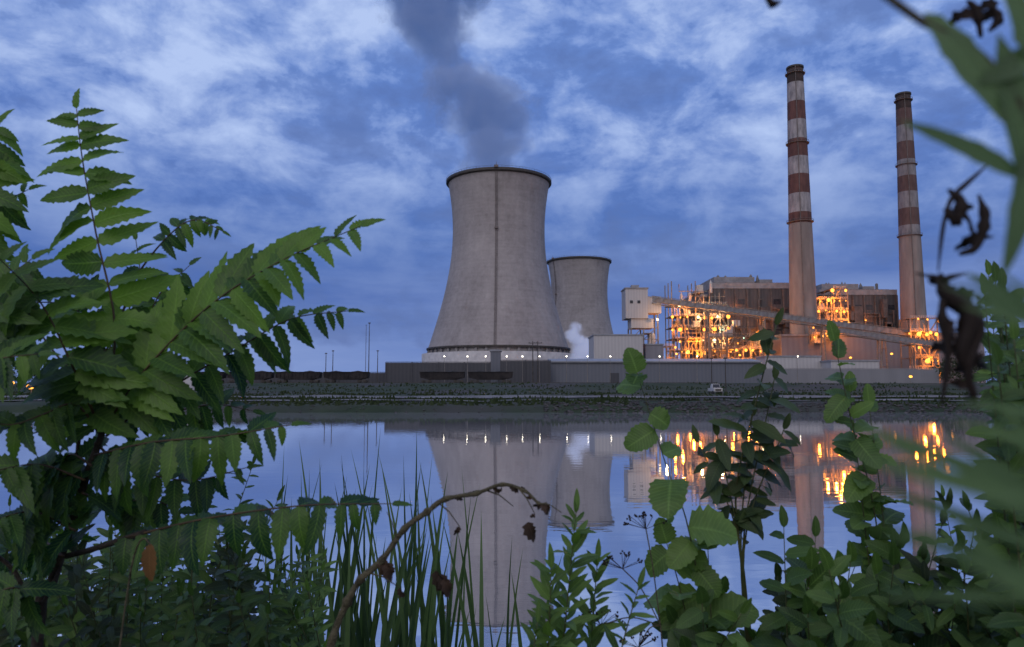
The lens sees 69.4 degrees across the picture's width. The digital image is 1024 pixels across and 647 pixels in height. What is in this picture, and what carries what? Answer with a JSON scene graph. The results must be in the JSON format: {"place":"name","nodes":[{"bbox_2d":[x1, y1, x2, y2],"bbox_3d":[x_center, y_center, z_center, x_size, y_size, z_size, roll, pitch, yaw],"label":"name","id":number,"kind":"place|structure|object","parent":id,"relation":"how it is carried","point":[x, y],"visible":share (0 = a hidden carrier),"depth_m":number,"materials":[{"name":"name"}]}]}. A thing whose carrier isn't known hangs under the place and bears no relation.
{"place":"outdoors","nodes":[
{"label":"outdoors","id":0,"kind":"place"},
{"bbox_2d":[0,546,23,646],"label":"weed plant","id":1,"kind":"object","parent":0,"point":[4,633],"visible":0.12,"depth_m":1.94,"materials":[{"name":"green plant"}]},
{"bbox_2d":[0,562,65,646],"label":"weed plant","id":2,"kind":"object","parent":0,"point":[15,641],"visible":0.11,"depth_m":2.00,"materials":[{"name":"green plant"}]},
{"bbox_2d":[119,538,156,646],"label":"withered plant","id":3,"kind":"object","parent":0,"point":[148,561],"visible":1,"depth_m":1.52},
{"bbox_2d":[223,382,715,382],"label":"railway track","id":4,"kind":"structure","parent":0,"point":[478,382],"depth_m":216.52,"materials":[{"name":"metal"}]},
{"bbox_2d":[201,372,226,381],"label":"coal hopper car","id":5,"kind":"object","parent":4,"relation":"on","point":[223,374],"visible":0.09,"depth_m":216.55,"materials":[{"name":"metal"}]},
{"bbox_2d":[227,371,274,382],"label":"coal hopper car","id":6,"kind":"object","parent":4,"relation":"on","point":[263,376],"visible":0.66,"depth_m":216.15,"materials":[{"name":"metal"}]},
{"bbox_2d":[275,371,322,382],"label":"coal hopper car","id":7,"kind":"object","parent":4,"relation":"on","point":[310,376],"visible":0.95,"depth_m":216.15,"materials":[{"name":"metal"}]},
{"bbox_2d":[323,371,369,382],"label":"coal hopper car","id":8,"kind":"object","parent":4,"relation":"on","point":[334,376],"visible":1,"depth_m":216.15,"materials":[{"name":"metal"}]},
{"bbox_2d":[420,371,464,382],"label":"coal hopper car","id":9,"kind":"object","parent":4,"relation":"on","point":[455,376],"visible":0.97,"depth_m":216.15,"materials":[{"name":"metal"}]},
{"bbox_2d":[468,371,512,382],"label":"coal hopper car","id":10,"kind":"object","parent":4,"relation":"on","point":[503,376],"visible":0.98,"depth_m":216.15,"materials":[{"name":"metal"}]},
{"bbox_2d":[0,399,980,401],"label":"path","id":11,"kind":"structure","parent":0,"point":[544,399],"depth_m":99.48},
{"bbox_2d":[4,395,980,398],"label":"road","id":12,"kind":"structure","parent":0,"point":[527,396],"depth_m":121.52,"materials":[{"name":"asphalt"}]},
{"bbox_2d":[0,381,992,412],"bbox_3d":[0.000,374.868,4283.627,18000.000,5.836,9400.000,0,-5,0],"label":"ground","id":13,"kind":"structure","parent":0,"point":[14,406],"depth_m":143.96,"materials":[{"name":"green plant"}]},
{"bbox_2d":[7,494,80,646],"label":"weed plant","id":14,"kind":"object","parent":13,"relation":"on","point":[24,636],"visible":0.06,"depth_m":1.95,"materials":[{"name":"green plant"}]},
{"bbox_2d":[16,532,99,646],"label":"weed plant","id":15,"kind":"object","parent":13,"relation":"on","point":[69,628],"visible":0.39,"depth_m":1.94,"materials":[{"name":"green plant"}]},
{"bbox_2d":[51,516,129,646],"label":"weed plant","id":16,"kind":"object","parent":13,"relation":"on","point":[95,577],"visible":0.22,"depth_m":2.44,"materials":[{"name":"green plant"}]},
{"bbox_2d":[58,523,135,646],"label":"weed plant","id":17,"kind":"object","parent":13,"relation":"on","point":[84,602],"visible":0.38,"depth_m":1.92,"materials":[{"name":"green plant"}]},
{"bbox_2d":[90,525,173,646],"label":"weed plant","id":18,"kind":"object","parent":13,"relation":"on","point":[116,578],"visible":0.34,"depth_m":2.33,"materials":[{"name":"green plant"}]},
{"bbox_2d":[119,554,201,646],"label":"weed plant","id":19,"kind":"object","parent":13,"relation":"on","point":[166,610],"visible":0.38,"depth_m":2.03,"materials":[{"name":"green plant"}]},
{"bbox_2d":[136,524,231,646],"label":"weed plant","id":20,"kind":"object","parent":13,"relation":"on","point":[167,636],"visible":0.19,"depth_m":2.29,"materials":[{"name":"green plant"}]},
{"bbox_2d":[183,376,195,391],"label":"storage tank","id":21,"kind":"object","parent":13,"relation":"on","point":[188,381],"visible":0.01,"depth_m":157.57,"materials":[{"name":"concrete"}]},
{"bbox_2d":[99,456,287,646],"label":"weed plant","id":22,"kind":"object","parent":13,"relation":"on","point":[204,575],"visible":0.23,"depth_m":2.34,"materials":[{"name":"green plant"}]},
{"bbox_2d":[0,88,412,646],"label":"young tree","id":23,"kind":"object","parent":13,"relation":"on","point":[127,382],"visible":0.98,"depth_m":1.67,"materials":[{"name":"green plant"}]},
{"bbox_2d":[168,511,260,646],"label":"weed plant","id":24,"kind":"object","parent":13,"relation":"on","point":[189,612],"visible":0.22,"depth_m":1.98,"materials":[{"name":"green plant"}]},
{"bbox_2d":[190,520,268,646],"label":"weed plant","id":25,"kind":"object","parent":13,"relation":"on","point":[221,582],"visible":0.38,"depth_m":2.22,"materials":[{"name":"green plant"}]},
{"bbox_2d":[204,544,309,646],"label":"weed plant","id":26,"kind":"object","parent":13,"relation":"on","point":[236,637],"visible":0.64,"depth_m":2.14,"materials":[{"name":"green plant"}]},
{"bbox_2d":[244,542,331,646],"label":"weed plant","id":27,"kind":"object","parent":13,"relation":"on","point":[302,631],"visible":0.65,"depth_m":2.40,"materials":[{"name":"green plant"}]},
{"bbox_2d":[222,373,384,381],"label":"boundary wall","id":28,"kind":"structure","parent":13,"relation":"on","point":[373,377],"depth_m":243.32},
{"bbox_2d":[267,548,343,646],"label":"weed plant","id":29,"kind":"object","parent":13,"relation":"on","point":[319,615],"visible":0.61,"depth_m":2.97,"materials":[{"name":"green plant"}]},
{"bbox_2d":[368,323,370,381],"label":"utility pole","id":30,"kind":"object","parent":13,"relation":"on","point":[369,342],"visible":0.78,"depth_m":230.39,"materials":[{"name":"metal"}]},
{"bbox_2d":[385,362,490,381],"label":"boundary wall","id":31,"kind":"structure","parent":13,"relation":"on","point":[402,372],"depth_m":237.61,"materials":[{"name":"concrete"}]},
{"bbox_2d":[326,482,560,646],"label":"dry stalk","id":32,"kind":"object","parent":13,"relation":"on","point":[442,583],"visible":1,"depth_m":1.46,"materials":[{"name":"brown plant"}]},
{"bbox_2d":[490,349,501,381],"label":"gatehouse","id":33,"kind":"object","parent":13,"relation":"on","point":[495,359],"visible":0.5,"depth_m":249.85,"materials":[{"name":"grey"}]},
{"bbox_2d":[422,164,574,362],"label":"cooling tower","id":34,"kind":"structure","parent":13,"relation":"on","point":[498,294],"depth_m":532.61,"materials":[{"name":"concrete"}]},
{"bbox_2d":[12,351,1012,388],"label":"distant trees","id":35,"kind":"object","parent":13,"relation":"on","point":[940,368],"visible":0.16,"depth_m":264.11,"materials":[{"name":"green plant"}]},
{"bbox_2d":[500,360,550,381],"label":"boundary wall","id":36,"kind":"structure","parent":13,"relation":"on","point":[515,367],"depth_m":237.59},
{"bbox_2d":[529,341,536,381],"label":"utility pole","id":37,"kind":"object","parent":13,"relation":"on","point":[532,346],"visible":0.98,"depth_m":230.79,"materials":[{"name":"metal"}]},
{"bbox_2d":[534,341,541,381],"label":"utility pole","id":38,"kind":"object","parent":13,"relation":"on","point":[537,361],"visible":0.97,"depth_m":231.77,"materials":[{"name":"metal"}]},
{"bbox_2d":[527,488,619,646],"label":"goldenrod plant","id":39,"kind":"object","parent":13,"relation":"on","point":[557,621],"visible":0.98,"depth_m":1.75,"materials":[{"name":"green plant"}]},
{"bbox_2d":[547,255,612,358],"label":"cooling tower","id":40,"kind":"structure","parent":13,"relation":"on","point":[579,284],"depth_m":899.06,"materials":[{"name":"concrete"}]},
{"bbox_2d":[520,567,655,646],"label":"goldenrod plant","id":41,"kind":"object","parent":13,"relation":"on","point":[611,635],"visible":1,"depth_m":1.65,"materials":[{"name":"green plant"}]},
{"bbox_2d":[224,400,988,412],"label":"riprap rocks","id":42,"kind":"object","parent":13,"relation":"on","point":[727,404],"visible":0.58,"depth_m":91.49,"materials":[{"name":"stone"}]},
{"bbox_2d":[588,334,643,358],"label":"equipment building","id":43,"kind":"structure","parent":13,"relation":"on","point":[607,346],"depth_m":330.47,"materials":[{"name":"white"}]},
{"bbox_2d":[621,285,660,343],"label":"transfer house","id":44,"kind":"structure","parent":13,"relation":"on","point":[638,307],"depth_m":397.67,"materials":[{"name":"white"}]},
{"bbox_2d":[643,344,663,358],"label":"equipment building","id":45,"kind":"structure","parent":13,"relation":"on","point":[652,351],"depth_m":335.16,"materials":[{"name":"beige"}]},
{"bbox_2d":[547,359,762,382],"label":"storage shed","id":46,"kind":"structure","parent":13,"relation":"on","point":[671,370],"depth_m":241.55,"materials":[{"name":"grey"}]},
{"bbox_2d":[610,373,618,381],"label":"door","id":47,"kind":"structure","parent":46,"relation":"in","point":[614,376],"depth_m":241.30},
{"bbox_2d":[642,331,675,358],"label":"process structure","id":48,"kind":"object","parent":13,"relation":"on","point":[650,336],"visible":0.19,"depth_m":392.77,"materials":[{"name":"grey metal"}]},
{"bbox_2d":[616,348,758,646],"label":"broadleaf plant","id":49,"kind":"object","parent":13,"relation":"on","point":[709,527],"visible":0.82,"depth_m":1.92,"materials":[{"name":"green plant"}]},
{"bbox_2d":[651,576,729,646],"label":"weed plant","id":50,"kind":"object","parent":13,"relation":"on","point":[680,634],"visible":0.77,"depth_m":1.79,"materials":[{"name":"green plant"}]},
{"bbox_2d":[664,280,730,358],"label":"process structure","id":51,"kind":"object","parent":13,"relation":"on","point":[687,314],"visible":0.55,"depth_m":421.81,"materials":[{"name":"grey metal"}]},
{"bbox_2d":[708,384,722,393],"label":"pickup truck","id":52,"kind":"object","parent":13,"relation":"on","point":[714,387],"visible":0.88,"depth_m":156.78,"materials":[{"name":"white metal"}]},
{"bbox_2d":[723,357,726,391],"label":"utility pole","id":53,"kind":"object","parent":13,"relation":"on","point":[725,358],"visible":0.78,"depth_m":159.56,"materials":[{"name":"metal"}]},
{"bbox_2d":[702,320,765,358],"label":"process structure","id":54,"kind":"object","parent":13,"relation":"on","point":[752,346],"visible":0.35,"depth_m":400.08,"materials":[{"name":"grey metal"}]},
{"bbox_2d":[681,274,789,359],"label":"boiler house","id":55,"kind":"structure","parent":13,"relation":"on","point":[758,294],"depth_m":442.97,"materials":[{"name":"brown"}]},
{"bbox_2d":[695,597,779,646],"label":"weed plant","id":56,"kind":"object","parent":13,"relation":"on","point":[738,615],"visible":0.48,"depth_m":1.76,"materials":[{"name":"green plant"}]},
{"bbox_2d":[692,308,800,642],"bbox_3d":[0.686,0.996,2.100,0.314,2.077,0.277,0,-5,0],"label":"dark leafy plant","id":57,"kind":"object","parent":13,"relation":"on","point":[765,435],"visible":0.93,"depth_m":2.15,"materials":[{"name":"green plant"}]},
{"bbox_2d":[750,505,820,646],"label":"dark leafy plant","id":58,"kind":"object","parent":13,"relation":"on","point":[793,577],"visible":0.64,"depth_m":1.95,"materials":[{"name":"green plant"}]},
{"bbox_2d":[755,355,821,377],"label":"equipment building","id":59,"kind":"structure","parent":13,"relation":"on","point":[799,361],"depth_m":299.76,"materials":[{"name":"white"}]},
{"bbox_2d":[762,563,825,646],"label":"weed plant","id":60,"kind":"object","parent":13,"relation":"on","point":[778,598],"visible":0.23,"depth_m":2.13,"materials":[{"name":"green plant"}]},
{"bbox_2d":[652,296,941,367],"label":"conveyor gallery","id":61,"kind":"object","parent":13,"relation":"on","point":[662,301],"visible":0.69,"depth_m":386.18,"materials":[{"name":"metal"}]},
{"bbox_2d":[757,546,881,646],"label":"weed plant","id":62,"kind":"object","parent":13,"relation":"on","point":[818,578],"visible":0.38,"depth_m":1.88,"materials":[{"name":"green plant"}]},
{"bbox_2d":[816,286,849,333],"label":"process structure","id":63,"kind":"object","parent":13,"relation":"on","point":[822,309],"visible":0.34,"depth_m":442.48,"materials":[{"name":"grey metal"}]},
{"bbox_2d":[777,542,891,646],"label":"weed plant","id":64,"kind":"object","parent":13,"relation":"on","point":[795,617],"visible":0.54,"depth_m":1.64,"materials":[{"name":"green plant"}]},
{"bbox_2d":[764,329,917,367],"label":"turbine hall","id":65,"kind":"structure","parent":13,"relation":"on","point":[856,347],"depth_m":400.34,"materials":[{"name":"beige"}]},
{"bbox_2d":[785,64,817,333],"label":"chimney","id":66,"kind":"object","parent":65,"relation":"on","point":[802,285],"visible":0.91,"depth_m":422.76,"materials":[{"name":"white paint"}]},
{"bbox_2d":[808,324,832,343],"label":"process structure","id":67,"kind":"object","parent":65,"relation":"on","point":[815,339],"visible":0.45,"depth_m":396.97,"materials":[{"name":"grey metal"}]},
{"bbox_2d":[820,360,879,367],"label":"equipment building","id":68,"kind":"structure","parent":13,"relation":"on","point":[857,363],"depth_m":289.70,"materials":[{"name":"white"}]},
{"bbox_2d":[762,368,938,382],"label":"boundary wall","id":69,"kind":"structure","parent":13,"relation":"on","point":[877,375],"depth_m":254.41,"materials":[{"name":"concrete"}]},
{"bbox_2d":[816,282,898,333],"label":"boiler house","id":70,"kind":"structure","parent":13,"relation":"on","point":[873,305],"depth_m":472.60,"materials":[{"name":"brown"}]},
{"bbox_2d":[805,535,935,646],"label":"weed plant","id":71,"kind":"object","parent":13,"relation":"on","point":[872,580],"visible":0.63,"depth_m":1.71,"materials":[{"name":"green plant"}]},
{"bbox_2d":[823,320,920,646],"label":"broadleaf plant","id":72,"kind":"object","parent":13,"relation":"on","point":[858,485],"visible":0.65,"depth_m":2.05,"materials":[{"name":"green plant"}]},
{"bbox_2d":[814,324,938,367],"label":"conveyor gallery","id":73,"kind":"object","parent":13,"relation":"on","point":[902,339],"visible":0.78,"depth_m":366.42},
{"bbox_2d":[765,0,1023,602],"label":"tall weed","id":74,"kind":"object","parent":13,"relation":"on","point":[997,86],"visible":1,"depth_m":0.30,"materials":[{"name":"green plant"}]},
{"bbox_2d":[863,521,954,646],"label":"weed plant","id":75,"kind":"object","parent":13,"relation":"on","point":[902,616],"visible":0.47,"depth_m":1.71,"materials":[{"name":"green plant"}]},
{"bbox_2d":[894,91,927,330],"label":"chimney","id":76,"kind":"object","parent":13,"relation":"on","point":[912,294],"visible":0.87,"depth_m":461.14,"materials":[{"name":"white paint"}]},
{"bbox_2d":[899,315,940,382],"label":"process structure","id":77,"kind":"object","parent":13,"relation":"on","point":[926,363],"visible":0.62,"depth_m":366.83,"materials":[{"name":"grey metal"}]},
{"bbox_2d":[882,489,970,644],"bbox_3d":[1.073,1.222,1.875,0.378,1.655,0.605,-2,-5,20],"label":"weed plant","id":78,"kind":"object","parent":13,"relation":"on","point":[924,571],"visible":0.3,"depth_m":1.74,"materials":[{"name":"green plant"}]},
{"bbox_2d":[906,487,992,646],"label":"weed plant","id":79,"kind":"object","parent":13,"relation":"on","point":[927,615],"visible":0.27,"depth_m":1.64,"materials":[{"name":"green plant"}]},
{"bbox_2d":[919,332,985,382],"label":"industrial building","id":80,"kind":"structure","parent":13,"relation":"on","point":[942,355],"depth_m":385.19,"materials":[{"name":"beige"}]},
{"bbox_2d":[930,493,1000,646],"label":"weed plant","id":81,"kind":"object","parent":13,"relation":"on","point":[966,620],"visible":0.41,"depth_m":1.63,"materials":[{"name":"green plant"}]},
{"bbox_2d":[948,511,1021,646],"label":"weed plant","id":82,"kind":"object","parent":13,"relation":"on","point":[983,641],"visible":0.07,"depth_m":1.66,"materials":[{"name":"green plant"}]},
{"bbox_2d":[963,272,1023,646],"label":"shrub","id":83,"kind":"object","parent":13,"relation":"on","point":[1012,357],"visible":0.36,"depth_m":1.48,"materials":[{"name":"green plant"}]},
{"bbox_2d":[972,261,1023,630],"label":"shrub","id":84,"kind":"object","parent":13,"relation":"on","point":[994,337],"visible":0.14,"depth_m":1.56,"materials":[{"name":"green plant"}]},
{"bbox_2d":[974,259,1023,615],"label":"shrub","id":85,"kind":"object","parent":13,"relation":"on","point":[1013,556],"visible":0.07,"depth_m":1.95,"materials":[{"name":"green plant"}]},
{"bbox_2d":[974,281,1023,646],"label":"shrub","id":86,"kind":"object","parent":13,"relation":"on","point":[1006,450],"visible":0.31,"depth_m":1.23,"materials":[{"name":"green plant"}]},
{"bbox_2d":[981,267,1023,646],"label":"shrub","id":87,"kind":"object","parent":13,"relation":"on","point":[989,397],"visible":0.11,"depth_m":1.51,"materials":[{"name":"green plant"}]},
{"bbox_2d":[992,336,1023,638],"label":"shrub","id":88,"kind":"object","parent":13,"relation":"on","point":[1019,392],"visible":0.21,"depth_m":1.19,"materials":[{"name":"green plant"}]},
{"bbox_2d":[0,412,993,646],"bbox_3d":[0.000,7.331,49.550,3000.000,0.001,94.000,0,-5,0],"label":"water","id":89,"kind":"structure","parent":0,"point":[555,460],"depth_m":22.60,"materials":[{"name":"liquid"}]},
{"bbox_2d":[198,499,319,614],"bbox_3d":[-1.814,2.404,5.199,0.914,2.414,0.382,0,-5,0],"label":"cattail clump","id":90,"kind":"object","parent":89,"relation":"in","point":[281,561],"visible":0.1,"depth_m":5.26,"materials":[{"name":"green plant"}]},
{"bbox_2d":[264,457,353,629],"bbox_3d":[-1.596,2.251,5.415,0.674,2.756,0.661,4,-6,-39],"label":"cattail clump","id":91,"kind":"object","parent":89,"relation":"in","point":[337,609],"visible":0.29,"depth_m":5.44,"materials":[{"name":"green plant"}]},
{"bbox_2d":[287,484,372,627],"bbox_3d":[-1.584,2.483,5.900,0.764,2.377,0.632,-3,-6,29],"label":"cattail clump","id":92,"kind":"object","parent":89,"relation":"in","point":[291,556],"visible":0.22,"depth_m":6.04,"materials":[{"name":"green plant"}]},
{"bbox_2d":[282,538,385,646],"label":"cattail clump","id":93,"kind":"object","parent":89,"relation":"in","point":[373,631],"visible":0.34,"depth_m":5.64,"materials":[{"name":"green plant"}]},
{"bbox_2d":[301,466,369,646],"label":"cattail clump","id":94,"kind":"object","parent":89,"relation":"in","point":[352,571],"visible":0.41,"depth_m":5.50,"materials":[{"name":"green plant"}]},
{"bbox_2d":[299,429,380,646],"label":"cattail clump","id":95,"kind":"object","parent":89,"relation":"in","point":[369,565],"visible":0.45,"depth_m":5.70,"materials":[{"name":"green plant"}]},
{"bbox_2d":[313,503,426,646],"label":"cattail clump","id":96,"kind":"object","parent":89,"relation":"in","point":[345,633],"visible":0.86,"depth_m":5.12,"materials":[{"name":"green plant"}]},
{"bbox_2d":[328,451,431,646],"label":"cattail clump","id":97,"kind":"object","parent":89,"relation":"in","point":[364,616],"visible":0.45,"depth_m":5.55,"materials":[{"name":"green plant"}]},
{"bbox_2d":[322,533,451,646],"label":"cattail clump","id":98,"kind":"object","parent":89,"relation":"in","point":[397,622],"visible":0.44,"depth_m":5.82,"materials":[{"name":"green plant"}]},
{"bbox_2d":[335,438,474,646],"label":"cattail clump","id":99,"kind":"object","parent":89,"relation":"in","point":[426,629],"visible":0.77,"depth_m":5.48,"materials":[{"name":"green plant"}]},
{"bbox_2d":[354,531,476,646],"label":"cattail clump","id":100,"kind":"object","parent":89,"relation":"in","point":[452,582],"visible":0.27,"depth_m":5.96,"materials":[{"name":"green plant"}]},
{"bbox_2d":[365,460,479,646],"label":"cattail clump","id":101,"kind":"object","parent":89,"relation":"in","point":[442,621],"visible":0.54,"depth_m":6.07,"materials":[{"name":"green plant"}]},
{"bbox_2d":[418,505,483,646],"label":"cattail clump","id":102,"kind":"object","parent":89,"relation":"in","point":[481,621],"visible":0.53,"depth_m":6.54,"materials":[{"name":"green plant"}]},
{"bbox_2d":[415,574,504,646],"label":"cattail clump","id":103,"kind":"object","parent":89,"relation":"in","point":[448,634],"visible":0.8,"depth_m":5.44,"materials":[{"name":"green plant"}]},
{"bbox_2d":[442,519,511,646],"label":"cattail clump","id":104,"kind":"object","parent":89,"relation":"in","point":[474,632],"visible":0.97,"depth_m":5.30,"materials":[{"name":"green plant"}]},
{"bbox_2d":[509,551,561,646],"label":"cattail clump","id":105,"kind":"object","parent":89,"relation":"in","point":[515,608],"visible":0.71,"depth_m":5.17,"materials":[{"name":"green plant"}]},
{"bbox_2d":[0,0,1023,382],"label":"sky","id":106,"kind":"structure","parent":0,"point":[658,128],"materials":[{"name":"blue"}]},
{"bbox_2d":[578,511,666,646],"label":"dried umbel plant","id":107,"kind":"object","parent":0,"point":[643,515],"visible":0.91,"depth_m":1.85,"materials":[{"name":"brown plant"}]},
{"bbox_2d":[738,625,772,639],"bbox_3d":[0.809,1.551,2.304,0.373,1.413,0.986,-2,-5,18],"label":"weed plant","id":108,"kind":"object","parent":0,"point":[754,635],"visible":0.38,"depth_m":2.10,"materials":[{"name":"green plant"}]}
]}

